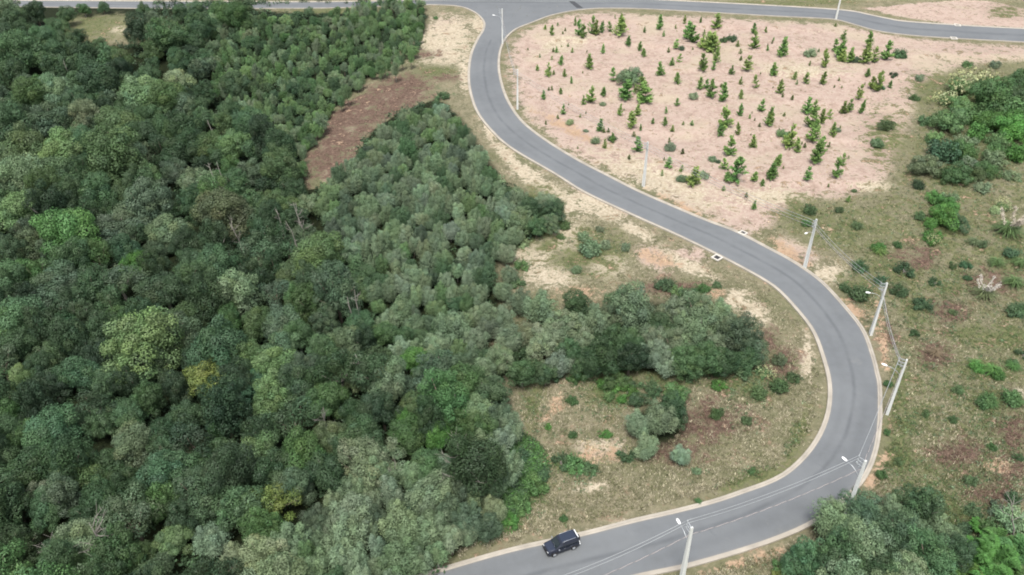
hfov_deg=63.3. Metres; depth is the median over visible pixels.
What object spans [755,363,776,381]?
flowering bush
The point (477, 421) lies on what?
forest tree
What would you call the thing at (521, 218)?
tree
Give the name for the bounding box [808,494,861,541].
roadside tree
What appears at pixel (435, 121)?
feathery tree
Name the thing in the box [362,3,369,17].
slender tree
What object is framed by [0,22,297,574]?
woodland
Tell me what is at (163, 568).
forest tree
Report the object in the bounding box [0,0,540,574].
forest undergrowth
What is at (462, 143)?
feathery tree
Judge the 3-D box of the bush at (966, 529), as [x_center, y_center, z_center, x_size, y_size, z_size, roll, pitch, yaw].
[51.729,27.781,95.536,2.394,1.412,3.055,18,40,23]
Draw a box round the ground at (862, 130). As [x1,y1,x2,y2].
[0,0,1023,574]
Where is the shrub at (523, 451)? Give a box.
[507,444,532,464]
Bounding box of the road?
[15,0,1023,574]
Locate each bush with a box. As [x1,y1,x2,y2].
[433,90,450,100]
[491,174,505,185]
[499,511,522,533]
[504,185,512,195]
[509,276,526,289]
[510,344,531,364]
[510,491,534,518]
[513,258,532,271]
[514,234,530,248]
[518,469,549,496]
[534,466,551,481]
[544,422,551,430]
[550,451,569,471]
[551,372,566,382]
[556,218,571,230]
[556,233,564,239]
[558,514,568,522]
[562,451,585,478]
[565,119,573,124]
[565,395,578,405]
[566,373,578,386]
[567,431,577,438]
[570,265,581,273]
[573,370,592,381]
[576,231,592,243]
[577,239,601,257]
[580,460,600,478]
[589,136,600,144]
[595,226,603,232]
[596,378,607,389]
[597,430,612,439]
[600,239,611,250]
[600,389,615,403]
[601,372,632,389]
[606,382,627,393]
[614,446,636,462]
[615,66,642,85]
[616,395,628,404]
[617,383,639,397]
[621,242,631,251]
[627,391,651,407]
[628,379,636,387]
[637,377,658,391]
[646,385,662,399]
[652,276,676,292]
[662,381,690,401]
[663,141,676,150]
[670,284,684,297]
[675,174,687,182]
[682,364,707,383]
[687,92,698,99]
[691,282,711,292]
[691,467,702,474]
[695,497,702,503]
[700,169,709,178]
[705,366,721,377]
[707,156,716,161]
[707,377,727,391]
[707,407,723,420]
[712,280,721,288]
[719,36,727,42]
[726,33,736,41]
[733,365,756,380]
[740,415,751,426]
[747,466,756,474]
[750,385,768,401]
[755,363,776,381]
[766,375,791,394]
[770,352,787,366]
[770,556,790,574]
[770,570,785,574]
[775,128,787,136]
[783,370,803,385]
[790,563,810,574]
[800,47,818,57]
[802,220,811,226]
[803,204,817,214]
[834,206,843,212]
[837,282,851,292]
[847,281,874,304]
[850,56,860,62]
[850,220,863,229]
[850,258,869,273]
[869,138,884,148]
[870,242,885,252]
[873,275,888,285]
[875,120,896,130]
[875,469,887,478]
[883,380,892,387]
[883,428,891,435]
[887,281,909,298]
[889,71,897,77]
[891,48,908,58]
[891,261,916,277]
[892,241,902,248]
[893,457,903,466]
[906,92,920,101]
[906,153,946,176]
[907,176,925,190]
[909,329,919,336]
[911,296,935,312]
[912,210,925,220]
[914,74,924,81]
[916,114,933,126]
[921,409,929,417]
[922,227,945,245]
[923,217,938,228]
[924,129,944,141]
[924,135,935,143]
[925,189,941,204]
[926,137,962,163]
[927,89,958,107]
[927,107,969,134]
[927,233,941,245]
[927,276,941,286]
[928,203,959,231]
[934,160,974,185]
[936,195,960,213]
[940,188,960,201]
[944,66,985,97]
[946,213,970,233]
[947,308,958,315]
[947,415,957,423]
[949,95,973,110]
[949,259,956,269]
[951,138,979,164]
[951,384,966,394]
[952,134,979,146]
[954,106,984,124]
[954,519,972,535]
[957,260,973,269]
[959,155,979,166]
[961,59,975,68]
[962,275,973,280]
[962,474,978,486]
[962,501,983,517]
[965,121,990,141]
[966,165,986,182]
[968,77,1020,113]
[968,361,986,373]
[970,75,995,88]
[970,100,995,113]
[972,110,1004,129]
[972,181,994,194]
[973,160,1003,179]
[974,391,996,409]
[975,68,1001,82]
[977,238,989,248]
[977,517,1002,536]
[981,141,1005,156]
[981,149,1010,168]
[983,130,1009,146]
[986,442,998,451]
[986,499,1004,516]
[987,206,1001,214]
[987,499,1023,534]
[988,60,1001,68]
[989,368,1006,381]
[991,75,1015,91]
[991,139,1020,156]
[993,113,1023,143]
[993,195,1012,213]
[998,97,1023,113]
[999,108,1023,123]
[1000,246,1022,258]
[1000,388,1023,407]
[1001,169,1022,182]
[1001,300,1023,319]
[1002,85,1023,100]
[1003,68,1023,86]
[1004,488,1023,504]
[1005,142,1023,163]
[1005,358,1019,364]
[1008,451,1023,461]
[1013,348,1023,359]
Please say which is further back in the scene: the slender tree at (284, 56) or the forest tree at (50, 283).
the slender tree at (284, 56)
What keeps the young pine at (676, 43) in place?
on the ground at (862, 130)
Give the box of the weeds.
[6,2,1023,568]
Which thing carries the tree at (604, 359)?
on the ground at (862, 130)
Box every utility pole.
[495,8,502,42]
[513,69,517,109]
[642,142,648,186]
[676,518,692,574]
[803,219,817,267]
[835,0,840,18]
[842,455,866,513]
[866,282,887,335]
[882,357,907,414]
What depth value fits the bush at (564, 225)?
149.61 m
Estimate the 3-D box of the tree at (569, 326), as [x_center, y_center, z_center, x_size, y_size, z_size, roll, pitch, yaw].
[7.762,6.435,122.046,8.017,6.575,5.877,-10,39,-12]
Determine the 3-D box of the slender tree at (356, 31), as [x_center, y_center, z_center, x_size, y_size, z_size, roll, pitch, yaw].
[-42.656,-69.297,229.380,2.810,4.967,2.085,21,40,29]
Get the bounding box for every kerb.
[14,0,1023,28]
[46,4,831,574]
[498,8,1023,574]
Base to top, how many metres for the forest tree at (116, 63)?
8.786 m
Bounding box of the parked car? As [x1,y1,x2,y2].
[542,529,580,556]
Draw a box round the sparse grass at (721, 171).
[435,1,1017,463]
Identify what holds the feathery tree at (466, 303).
on the ground at (862, 130)
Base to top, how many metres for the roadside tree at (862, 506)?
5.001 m
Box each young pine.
[544,62,552,76]
[549,24,554,34]
[558,55,563,64]
[560,103,565,114]
[575,19,581,34]
[579,23,586,37]
[583,52,593,69]
[585,86,596,102]
[587,15,595,33]
[592,20,599,34]
[596,118,604,131]
[599,20,605,32]
[600,43,605,53]
[601,86,606,96]
[602,139,607,148]
[606,21,613,31]
[609,67,616,80]
[609,132,614,142]
[612,15,628,35]
[617,103,622,115]
[618,78,633,99]
[624,36,630,45]
[626,110,636,127]
[631,136,643,151]
[633,76,649,92]
[634,104,641,115]
[636,81,653,103]
[641,48,647,56]
[655,61,665,75]
[656,14,663,28]
[661,117,667,125]
[664,156,672,168]
[672,39,678,48]
[673,72,681,83]
[676,53,682,61]
[682,20,694,38]
[685,23,699,42]
[686,166,701,186]
[696,34,705,47]
[696,77,703,89]
[698,53,708,71]
[701,31,720,53]
[703,79,709,87]
[706,79,717,97]
[710,12,722,27]
[712,47,720,62]
[717,122,725,135]
[718,81,728,101]
[718,105,734,127]
[719,158,728,169]
[723,135,736,154]
[723,171,729,181]
[725,156,748,184]
[728,65,735,74]
[735,121,740,134]
[736,103,743,115]
[738,89,743,98]
[741,55,754,69]
[748,30,759,48]
[749,134,757,147]
[750,171,757,180]
[751,22,756,33]
[751,200,756,209]
[752,74,759,87]
[757,98,765,110]
[763,106,774,125]
[766,162,778,180]
[767,164,775,179]
[770,62,777,75]
[774,154,782,165]
[775,79,784,93]
[777,36,788,56]
[781,123,797,148]
[791,71,797,79]
[793,137,801,151]
[800,96,813,113]
[803,72,809,83]
[803,105,820,127]
[803,166,812,180]
[805,118,821,141]
[810,138,824,163]
[811,99,817,107]
[815,136,827,151]
[818,108,826,123]
[819,71,826,84]
[821,47,829,67]
[826,109,833,118]
[828,122,837,135]
[831,155,843,177]
[832,38,839,51]
[834,39,847,57]
[836,49,846,61]
[839,30,846,39]
[839,101,849,113]
[839,152,846,165]
[846,47,854,62]
[847,98,854,111]
[855,84,864,99]
[858,42,873,63]
[858,99,865,112]
[864,68,870,76]
[865,30,873,46]
[868,75,875,88]
[872,46,879,60]
[873,69,884,90]
[880,39,894,59]
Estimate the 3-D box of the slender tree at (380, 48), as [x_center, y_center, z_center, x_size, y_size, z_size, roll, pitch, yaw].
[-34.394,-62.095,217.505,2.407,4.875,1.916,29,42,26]
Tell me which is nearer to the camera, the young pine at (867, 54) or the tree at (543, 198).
the tree at (543, 198)
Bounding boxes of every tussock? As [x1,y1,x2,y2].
[871,244,887,256]
[926,346,945,358]
[967,236,982,246]
[967,358,984,367]
[968,274,1001,302]
[975,393,1000,408]
[980,361,1005,377]
[988,206,1023,238]
[988,255,1007,268]
[1003,273,1023,291]
[1003,359,1022,370]
[1007,255,1023,267]
[1009,302,1023,316]
[1013,387,1023,397]
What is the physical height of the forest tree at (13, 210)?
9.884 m
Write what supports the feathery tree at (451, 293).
on the ground at (862, 130)
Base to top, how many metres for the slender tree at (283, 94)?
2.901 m
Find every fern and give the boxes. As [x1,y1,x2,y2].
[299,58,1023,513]
[950,562,983,574]
[961,535,992,567]
[966,533,1020,574]
[968,516,989,534]
[968,564,1002,574]
[983,527,1016,550]
[993,561,1023,574]
[1000,533,1023,566]
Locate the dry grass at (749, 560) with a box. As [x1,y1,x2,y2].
[69,0,1023,574]
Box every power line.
[499,11,899,574]
[499,12,898,574]
[502,18,902,574]
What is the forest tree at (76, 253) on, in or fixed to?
on the ground at (862, 130)
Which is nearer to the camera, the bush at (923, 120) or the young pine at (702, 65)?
the bush at (923, 120)
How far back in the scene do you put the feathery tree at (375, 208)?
154.83 m
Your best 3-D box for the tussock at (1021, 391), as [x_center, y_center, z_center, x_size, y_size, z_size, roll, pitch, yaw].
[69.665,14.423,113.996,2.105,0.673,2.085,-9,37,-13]
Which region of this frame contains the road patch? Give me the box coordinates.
[569,1,582,7]
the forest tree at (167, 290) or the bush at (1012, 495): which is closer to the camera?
the bush at (1012, 495)
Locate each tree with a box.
[0,0,20,16]
[0,6,28,27]
[0,22,19,40]
[0,29,46,73]
[0,98,37,142]
[0,120,45,168]
[0,150,55,199]
[0,183,18,224]
[0,188,42,232]
[0,227,55,261]
[0,233,32,267]
[0,258,27,298]
[0,285,13,306]
[0,294,51,337]
[0,325,39,364]
[0,343,18,381]
[0,367,17,407]
[0,397,23,423]
[0,411,21,447]
[0,438,21,475]
[0,470,33,545]
[0,477,30,524]
[0,522,45,572]
[0,537,29,574]
[1,443,55,491]
[1,559,80,574]
[4,280,46,308]
[4,418,35,453]
[7,362,34,391]
[8,19,41,40]
[8,214,34,235]
[9,76,50,110]
[11,376,57,423]
[13,104,32,119]
[15,257,48,287]
[20,0,45,26]
[20,304,63,349]
[20,401,92,456]
[21,178,77,228]
[22,349,57,383]
[23,164,62,203]
[23,477,48,502]
[24,100,74,138]
[27,367,73,403]
[27,489,66,534]
[28,25,60,44]
[28,206,104,260]
[28,259,82,308]
[32,126,84,165]
[32,236,56,268]
[32,339,75,374]
[35,155,80,185]
[36,71,78,112]
[36,535,79,574]
[38,470,82,518]
[43,17,70,35]
[45,433,99,486]
[46,316,92,365]
[47,235,93,280]
[48,280,95,317]
[49,448,109,490]
[50,355,104,392]
[50,515,105,558]
[51,173,84,205]
[53,307,78,331]
[56,5,77,25]
[56,30,80,54]
[57,153,96,192]
[65,85,96,108]
[65,194,97,228]
[65,263,121,308]
[65,499,109,533]
[67,98,104,127]
[67,297,109,327]
[68,122,96,165]
[69,28,88,44]
[69,390,119,426]
[70,336,114,379]
[70,552,103,574]
[75,3,91,17]
[75,57,121,98]
[76,206,103,224]
[77,474,126,525]
[78,122,149,185]
[78,170,118,209]
[78,309,120,352]
[80,222,103,255]
[80,506,120,555]
[81,406,120,438]
[81,556,125,574]
[82,236,110,273]
[87,521,147,574]
[89,364,121,401]
[91,36,105,48]
[91,104,145,140]
[91,448,134,481]
[92,210,155,246]
[93,283,128,312]
[97,1,109,13]
[97,198,122,221]
[98,263,152,302]
[98,304,184,384]
[99,305,128,339]
[99,478,165,544]
[102,55,133,81]
[104,466,151,504]
[105,364,156,396]
[106,232,146,266]
[109,176,172,225]
[110,45,133,64]
[110,178,133,202]
[111,395,148,435]
[111,418,161,478]
[114,94,142,115]
[115,124,139,142]
[116,74,162,110]
[118,249,149,276]
[122,10,160,49]
[122,161,155,187]
[124,296,161,326]
[125,540,158,571]
[126,118,162,155]
[126,220,154,245]
[127,141,155,170]
[132,345,174,381]
[132,379,167,417]
[133,63,161,85]
[133,104,158,125]
[133,270,185,309]
[133,550,174,574]
[134,247,175,280]
[134,448,203,489]
[134,479,183,523]
[136,1,150,18]
[142,159,161,187]
[142,237,172,256]
[142,412,182,460]
[142,432,182,465]
[143,213,193,249]
[144,10,161,22]
[144,16,188,56]
[147,79,187,112]
[147,129,171,164]
[150,522,195,559]
[152,114,174,147]
[153,181,176,200]
[154,198,182,223]
[156,126,201,170]
[156,369,193,403]
[158,309,202,357]
[159,156,186,184]
[163,69,196,90]
[163,300,215,332]
[163,491,200,539]
[164,16,181,27]
[165,399,209,431]
[166,45,194,72]
[167,113,206,143]
[167,225,199,263]
[169,411,213,458]
[172,3,188,22]
[172,257,208,293]
[172,461,229,527]
[174,183,205,219]
[174,569,199,574]
[175,166,218,192]
[175,247,208,273]
[175,329,201,348]
[177,355,229,401]
[178,270,226,326]
[178,555,243,574]
[179,332,203,368]
[183,196,212,228]
[184,8,217,43]
[185,312,248,374]
[185,450,214,482]
[186,1,208,14]
[188,129,221,158]
[188,187,255,241]
[188,216,234,260]
[190,521,234,558]
[192,79,217,104]
[195,371,253,442]
[196,242,229,279]
[196,436,237,458]
[197,174,234,200]
[198,440,262,496]
[202,13,222,32]
[203,43,220,55]
[206,422,225,441]
[207,0,228,17]
[208,55,216,71]
[208,484,272,531]
[210,164,231,182]
[211,72,217,85]
[211,301,241,332]
[212,267,265,322]
[214,39,222,51]
[215,34,222,42]
[215,61,224,75]
[215,128,251,160]
[216,0,252,29]
[216,71,225,83]
[216,98,242,117]
[216,541,250,574]
[217,354,255,398]
[218,28,228,38]
[218,83,227,99]
[219,70,254,97]
[220,38,228,49]
[220,57,233,67]
[221,50,228,62]
[222,22,233,32]
[222,166,252,199]
[225,248,249,269]
[226,0,257,12]
[226,45,236,56]
[226,67,237,75]
[227,39,235,45]
[228,87,236,99]
[228,216,245,257]
[229,55,240,66]
[230,43,239,52]
[230,105,264,137]
[231,31,240,43]
[232,95,239,102]
[232,224,257,248]
[232,337,272,371]
[233,63,241,69]
[234,157,270,191]
[236,105,249,119]
[236,260,274,301]
[236,502,283,541]
[236,531,292,573]
[237,27,245,37]
[237,230,284,274]
[237,429,279,467]
[238,100,247,106]
[238,412,282,454]
[239,66,253,80]
[239,90,248,98]
[239,368,264,403]
[240,39,247,50]
[240,46,247,56]
[240,305,274,341]
[240,551,311,574]
[241,29,253,40]
[241,205,271,228]
[244,35,255,46]
[244,94,250,104]
[245,55,256,66]
[246,346,298,382]
[247,49,252,58]
[247,217,287,263]
[247,482,302,521]
[248,113,282,160]
[249,15,268,35]
[250,85,257,93]
[250,446,307,492]
[251,63,260,78]
[251,79,259,89]
[251,92,256,99]
[251,368,293,421]
[252,27,259,36]
[253,43,261,55]
[253,100,263,112]
[254,35,262,44]
[254,89,264,102]
[255,74,263,81]
[255,198,284,234]
[255,278,289,308]
[256,61,262,70]
[256,187,285,210]
[258,40,266,47]
[259,56,266,66]
[259,82,268,92]
[259,142,300,188]
[259,327,306,361]
[259,394,321,440]
[260,49,270,59]
[261,92,269,103]
[261,302,299,343]
[262,66,268,72]
[262,127,297,161]
[262,245,283,283]
[263,44,270,53]
[263,72,273,83]
[263,83,273,92]
[263,106,272,117]
[264,97,272,106]
[265,25,273,40]
[266,59,274,69]
[267,15,276,25]
[268,51,278,66]
[268,93,278,104]
[268,466,317,505]
[269,89,278,105]
[269,521,315,562]
[270,43,277,54]
[270,63,286,77]
[270,103,276,113]
[272,23,290,35]
[272,33,281,50]
[272,195,308,212]
[273,114,285,123]
[273,258,301,286]
[274,363,315,404]
[276,49,287,56]
[276,76,284,86]
[276,234,298,262]
[277,91,290,100]
[277,103,283,114]
[278,14,293,25]
[279,33,290,41]
[279,177,308,201]
[280,84,285,91]
[280,203,311,234]
[280,425,326,476]
[281,51,289,63]
[281,68,290,80]
[282,95,297,109]
[282,106,295,115]
[283,279,326,326]
[283,282,301,319]
[283,318,313,354]
[283,351,327,374]
[284,40,292,47]
[284,110,294,124]
[285,60,293,71]
[285,78,296,84]
[285,80,299,94]
[285,120,292,131]
[286,92,295,99]
[289,34,302,45]
[289,128,296,139]
[289,203,313,229]
[289,223,320,250]
[290,10,302,19]
[290,44,299,59]
[290,230,347,277]
[291,67,297,78]
[292,104,297,115]
[293,126,300,134]
[293,259,321,294]
[293,539,314,558]
[294,115,304,125]
[295,98,309,107]
[295,144,307,155]
[296,26,311,42]
[296,62,309,74]
[296,76,307,84]
[296,105,308,115]
[296,121,312,141]
[296,160,307,178]
[297,41,306,51]
[297,88,303,97]
[297,502,330,535]
[297,545,334,574]
[298,18,307,25]
[298,192,317,216]
[299,146,306,163]
[300,52,311,66]
[300,69,310,79]
[301,139,309,150]
[301,380,350,420]
[302,82,312,91]
[302,133,317,147]
[302,366,341,392]
[302,523,328,546]
[303,6,314,16]
[303,36,310,47]
[303,93,312,106]
[303,345,357,398]
[303,448,345,493]
[304,108,315,116]
[304,113,312,121]
[305,333,339,365]
[306,78,316,86]
[307,24,317,32]
[307,30,321,43]
[307,61,313,67]
[307,260,334,287]
[307,305,341,336]
[308,93,320,105]
[309,16,321,25]
[309,100,316,109]
[309,121,324,140]
[309,259,363,322]
[310,83,317,93]
[311,38,320,52]
[311,51,318,64]
[312,41,326,53]
[312,56,318,65]
[312,109,324,117]
[312,111,328,130]
[312,197,330,215]
[312,419,346,454]
[313,407,334,424]
[315,65,322,73]
[315,84,325,96]
[315,512,374,568]
[316,70,324,85]
[316,95,327,110]
[318,55,327,76]
[318,182,340,200]
[318,511,337,539]
[320,34,328,43]
[321,21,328,33]
[321,208,339,224]
[321,488,342,512]
[322,17,332,25]
[322,47,330,55]
[322,82,329,88]
[322,88,333,97]
[323,103,334,111]
[323,216,343,232]
[323,227,347,246]
[323,564,345,574]
[324,39,330,47]
[324,53,329,62]
[324,110,331,117]
[325,490,374,530]
[326,175,338,185]
[326,199,339,214]
[327,10,334,17]
[327,324,361,359]
[328,70,343,81]
[328,77,342,91]
[329,24,336,30]
[329,30,335,38]
[329,36,335,45]
[329,49,340,57]
[329,162,347,182]
[330,54,341,65]
[330,413,384,465]
[331,91,336,105]
[331,541,372,574]
[332,17,337,30]
[333,472,373,499]
[334,182,347,192]
[335,31,344,41]
[335,39,343,49]
[335,88,344,105]
[335,203,350,218]
[336,237,366,262]
[336,434,391,493]
[337,96,345,110]
[337,212,359,229]
[337,397,382,435]
[338,25,348,34]
[338,187,352,206]
[339,62,347,72]
[340,35,347,45]
[340,75,354,89]
[340,84,351,106]
[341,44,352,59]
[341,173,363,193]
[341,225,355,239]
[342,157,359,171]
[343,11,355,19]
[343,308,373,336]
[344,19,351,29]
[344,30,353,38]
[344,169,354,179]
[344,379,366,393]
[345,37,354,46]
[346,271,363,284]
[347,21,353,39]
[347,252,364,274]
[348,65,353,74]
[348,200,360,216]
[349,344,403,393]
[350,16,358,27]
[350,168,362,181]
[350,280,368,305]
[351,71,361,79]
[351,231,365,245]
[351,262,382,292]
[351,323,380,350]
[353,28,360,37]
[353,56,365,67]
[353,78,362,91]
[353,191,375,209]
[353,203,373,219]
[354,563,371,574]
[355,148,372,162]
[355,388,404,430]
[355,513,379,545]
[356,158,373,174]
[356,214,368,229]
[357,44,368,55]
[358,15,366,25]
[358,454,404,491]
[359,53,367,60]
[359,73,364,88]
[359,176,370,191]
[359,239,371,257]
[359,555,385,574]
[360,32,366,45]
[361,165,379,182]
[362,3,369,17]
[362,65,370,77]
[362,144,373,152]
[362,221,377,243]
[362,488,383,508]
[363,18,368,27]
[363,26,373,34]
[363,279,384,303]
[364,40,369,49]
[364,59,374,68]
[364,149,383,166]
[364,254,377,271]
[364,503,388,526]
[365,196,380,214]
[365,353,406,400]
[366,533,385,558]
[367,66,375,79]
[367,137,380,150]
[367,181,376,193]
[367,437,406,468]
[368,16,378,26]
[368,212,381,226]
[368,270,390,285]
[369,36,378,47]
[369,233,385,256]
[370,46,378,53]
[370,163,384,178]
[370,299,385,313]
[370,320,397,349]
[371,3,377,11]
[372,536,428,574]
[373,52,382,59]
[374,27,381,43]
[374,56,388,79]
[374,179,389,193]
[374,254,387,273]
[374,308,400,329]
[374,498,421,544]
[375,123,393,139]
[375,138,397,153]
[375,191,395,207]
[376,229,390,249]
[377,143,390,155]
[378,7,387,16]
[378,21,385,29]
[378,41,383,52]
[378,474,405,509]
[379,152,392,167]
[379,181,396,197]
[379,203,394,223]
[379,248,391,260]
[380,55,390,63]
[380,173,394,183]
[381,47,392,57]
[381,283,397,302]
[382,487,394,511]
[383,40,390,47]
[383,218,403,242]
[383,271,397,286]
[383,567,400,574]
[384,16,393,25]
[384,161,393,172]
[385,248,408,266]
[386,9,392,16]
[386,61,391,75]
[386,291,418,326]
[386,335,413,359]
[387,118,400,130]
[387,205,412,224]
[387,412,425,456]
[388,166,403,183]
[389,0,400,9]
[389,28,396,34]
[389,33,396,41]
[389,40,395,51]
[389,150,405,166]
[389,236,401,249]
[389,258,401,275]
[389,407,410,425]
[390,19,396,28]
[390,54,398,61]
[390,61,399,82]
[390,325,416,343]
[391,126,403,143]
[391,142,400,153]
[391,163,408,173]
[391,181,410,196]
[392,272,414,297]
[393,56,401,66]
[393,193,404,206]
[395,118,409,135]
[396,29,402,40]
[396,108,412,124]
[397,52,405,70]
[397,137,416,158]
[397,223,412,243]
[397,346,428,377]
[397,488,422,522]
[398,13,408,22]
[398,41,409,57]
[398,175,423,194]
[398,263,407,279]
[398,390,429,416]
[398,461,424,490]
[399,5,405,13]
[399,131,415,142]
[399,194,419,214]
[399,242,411,259]
[399,367,430,398]
[401,156,411,170]
[402,16,412,28]
[402,313,424,332]
[403,0,412,9]
[403,171,411,181]
[403,214,415,227]
[403,259,417,268]
[404,111,422,128]
[404,264,428,288]
[404,468,455,514]
[404,527,430,549]
[407,47,415,69]
[407,236,420,258]
[408,108,418,117]
[409,15,418,22]
[409,125,420,137]
[409,285,423,308]
[409,338,423,352]
[410,45,419,55]
[410,148,422,162]
[410,305,421,316]
[410,447,443,480]
[411,160,429,181]
[411,183,431,201]
[411,200,424,216]
[411,328,430,345]
[412,39,420,47]
[412,134,426,150]
[412,224,427,243]
[412,348,458,392]
[413,212,429,225]
[413,393,446,444]
[413,498,437,519]
[414,32,423,41]
[414,239,432,258]
[414,508,451,546]
[415,21,424,29]
[415,120,427,132]
[415,546,435,574]
[416,366,469,433]
[417,285,438,305]
[418,106,425,118]
[418,150,430,161]
[418,193,429,206]
[418,251,438,270]
[419,170,438,188]
[419,273,432,289]
[420,113,432,127]
[420,128,430,142]
[420,314,434,330]
[421,107,437,115]
[422,231,435,243]
[423,143,431,151]
[423,151,442,175]
[423,203,433,218]
[423,218,435,231]
[423,267,439,285]
[423,330,452,353]
[423,344,435,358]
[424,541,450,567]
[425,127,436,143]
[425,178,440,197]
[425,300,447,316]
[425,421,451,450]
[426,113,444,130]
[427,193,445,212]
[427,248,438,259]
[428,233,451,255]
[428,321,442,336]
[429,139,444,156]
[429,309,473,348]
[431,208,450,224]
[432,103,451,115]
[432,128,444,142]
[432,220,443,239]
[432,249,453,265]
[432,257,451,280]
[433,281,447,300]
[434,184,447,204]
[435,306,447,320]
[435,491,460,524]
[436,165,446,176]
[436,175,449,187]
[437,453,453,476]
[438,121,450,140]
[438,271,455,289]
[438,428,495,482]
[439,108,451,121]
[439,147,452,160]
[440,156,460,170]
[442,221,460,241]
[442,405,470,441]
[442,476,459,499]
[442,523,465,554]
[443,140,452,149]
[443,191,459,220]
[444,206,452,218]
[444,352,469,371]
[444,431,510,499]
[445,116,461,128]
[445,169,457,183]
[445,284,462,303]
[445,296,462,310]
[446,143,468,164]
[446,182,455,195]
[447,123,457,136]
[447,361,484,397]
[447,501,485,536]
[448,162,458,174]
[450,133,460,145]
[450,262,464,282]
[450,338,469,355]
[451,202,464,219]
[453,176,467,187]
[453,216,476,233]
[453,479,483,505]
[454,187,464,199]
[454,229,472,247]
[455,123,470,138]
[455,246,472,261]
[455,256,468,269]
[457,284,472,297]
[458,138,467,150]
[459,191,477,213]
[459,292,473,311]
[460,159,473,169]
[460,393,494,420]
[460,521,479,546]
[461,165,477,185]
[461,263,482,277]
[461,270,476,286]
[461,307,476,328]
[461,326,489,350]
[462,344,480,364]
[463,132,477,148]
[463,410,498,444]
[464,149,476,161]
[466,207,481,220]
[467,175,482,194]
[467,218,480,233]
[467,232,485,249]
[467,249,485,267]
[467,491,482,511]
[468,356,497,379]
[468,374,513,404]
[468,511,503,544]
[469,282,488,301]
[470,145,483,155]
[470,262,498,293]
[470,302,496,325]
[471,152,482,173]
[471,428,489,452]
[472,294,484,306]
[473,149,488,168]
[474,195,485,206]
[474,203,490,217]
[474,347,492,362]
[475,173,484,193]
[476,216,494,239]
[476,316,498,340]
[477,484,502,505]
[478,181,492,197]
[479,166,498,181]
[479,241,495,260]
[480,494,506,522]
[482,175,493,187]
[483,255,495,271]
[483,401,512,430]
[484,196,497,211]
[484,209,500,222]
[485,342,514,374]
[486,424,516,449]
[487,234,495,245]
[487,475,510,495]
[488,442,509,461]
[489,218,504,234]
[490,303,515,328]
[491,241,502,259]
[492,180,505,197]
[492,203,512,224]
[492,227,516,245]
[492,281,515,302]
[493,188,503,202]
[494,199,516,218]
[494,323,526,351]
[495,449,525,486]
[497,243,517,263]
[498,410,525,441]
[499,264,520,282]
[503,192,511,203]
[504,287,532,314]
[505,358,540,387]
[506,205,535,234]
[509,187,528,209]
[510,225,524,244]
[516,320,540,345]
[518,288,558,323]
[520,196,543,219]
[525,214,547,237]
[525,321,564,363]
[531,361,558,386]
[534,191,554,209]
[541,213,559,234]
[541,309,588,342]
[542,198,566,221]
[542,346,576,376]
[554,338,582,368]
[561,287,594,315]
[570,347,597,381]
[571,312,585,334]
[573,326,598,355]
[578,302,613,337]
[581,336,618,377]
[592,322,629,350]
[600,304,625,326]
[602,283,639,311]
[606,278,653,342]
[610,341,652,374]
[614,327,646,352]
[623,408,656,438]
[633,431,658,459]
[638,323,666,344]
[639,342,662,368]
[641,337,674,370]
[644,398,680,436]
[645,311,675,339]
[650,294,690,328]
[652,327,691,355]
[655,352,679,378]
[656,390,688,430]
[661,339,704,380]
[667,310,709,346]
[669,443,692,464]
[673,289,722,340]
[677,288,699,306]
[690,339,726,373]
[704,327,728,350]
[706,346,740,377]
[709,296,733,318]
[713,312,738,333]
[714,310,764,351]
[728,332,769,366]
[730,346,761,374]
[779,534,825,574]
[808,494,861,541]
[815,523,866,574]
[816,553,866,574]
[837,486,882,526]
[843,512,868,526]
[844,514,893,564]
[848,547,899,574]
[856,567,901,574]
[874,506,919,561]
[876,493,909,525]
[887,548,933,574]
[890,482,946,524]
[900,522,958,574]
[905,514,932,537]
[924,512,966,545]
[938,531,978,572]
[1000,489,1023,534]
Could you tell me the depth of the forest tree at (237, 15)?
229.97 m
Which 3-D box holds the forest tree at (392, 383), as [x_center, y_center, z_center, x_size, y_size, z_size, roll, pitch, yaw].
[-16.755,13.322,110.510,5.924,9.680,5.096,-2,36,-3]
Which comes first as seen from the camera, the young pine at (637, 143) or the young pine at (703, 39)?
the young pine at (637, 143)
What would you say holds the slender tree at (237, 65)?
on the ground at (862, 130)
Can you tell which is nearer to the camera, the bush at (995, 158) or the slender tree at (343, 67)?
the bush at (995, 158)
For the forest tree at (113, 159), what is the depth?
167.03 m
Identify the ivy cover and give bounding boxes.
[500,430,550,518]
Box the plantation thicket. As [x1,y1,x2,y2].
[201,0,425,85]
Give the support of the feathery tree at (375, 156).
on the ground at (862, 130)
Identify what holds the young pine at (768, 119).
on the ground at (862, 130)
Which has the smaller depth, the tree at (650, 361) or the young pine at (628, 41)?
the tree at (650, 361)
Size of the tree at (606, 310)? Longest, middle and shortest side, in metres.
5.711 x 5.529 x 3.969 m
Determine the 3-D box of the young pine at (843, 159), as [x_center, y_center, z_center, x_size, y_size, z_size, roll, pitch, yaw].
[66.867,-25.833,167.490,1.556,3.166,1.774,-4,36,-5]
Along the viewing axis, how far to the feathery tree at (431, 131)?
175.95 m
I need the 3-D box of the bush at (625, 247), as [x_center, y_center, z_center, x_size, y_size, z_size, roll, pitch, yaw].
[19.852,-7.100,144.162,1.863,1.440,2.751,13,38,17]
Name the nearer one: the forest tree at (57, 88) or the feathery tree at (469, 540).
the feathery tree at (469, 540)
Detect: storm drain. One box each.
[711,254,722,260]
[738,230,747,235]
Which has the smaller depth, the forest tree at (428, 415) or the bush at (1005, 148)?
the forest tree at (428, 415)
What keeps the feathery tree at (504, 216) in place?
on the ground at (862, 130)

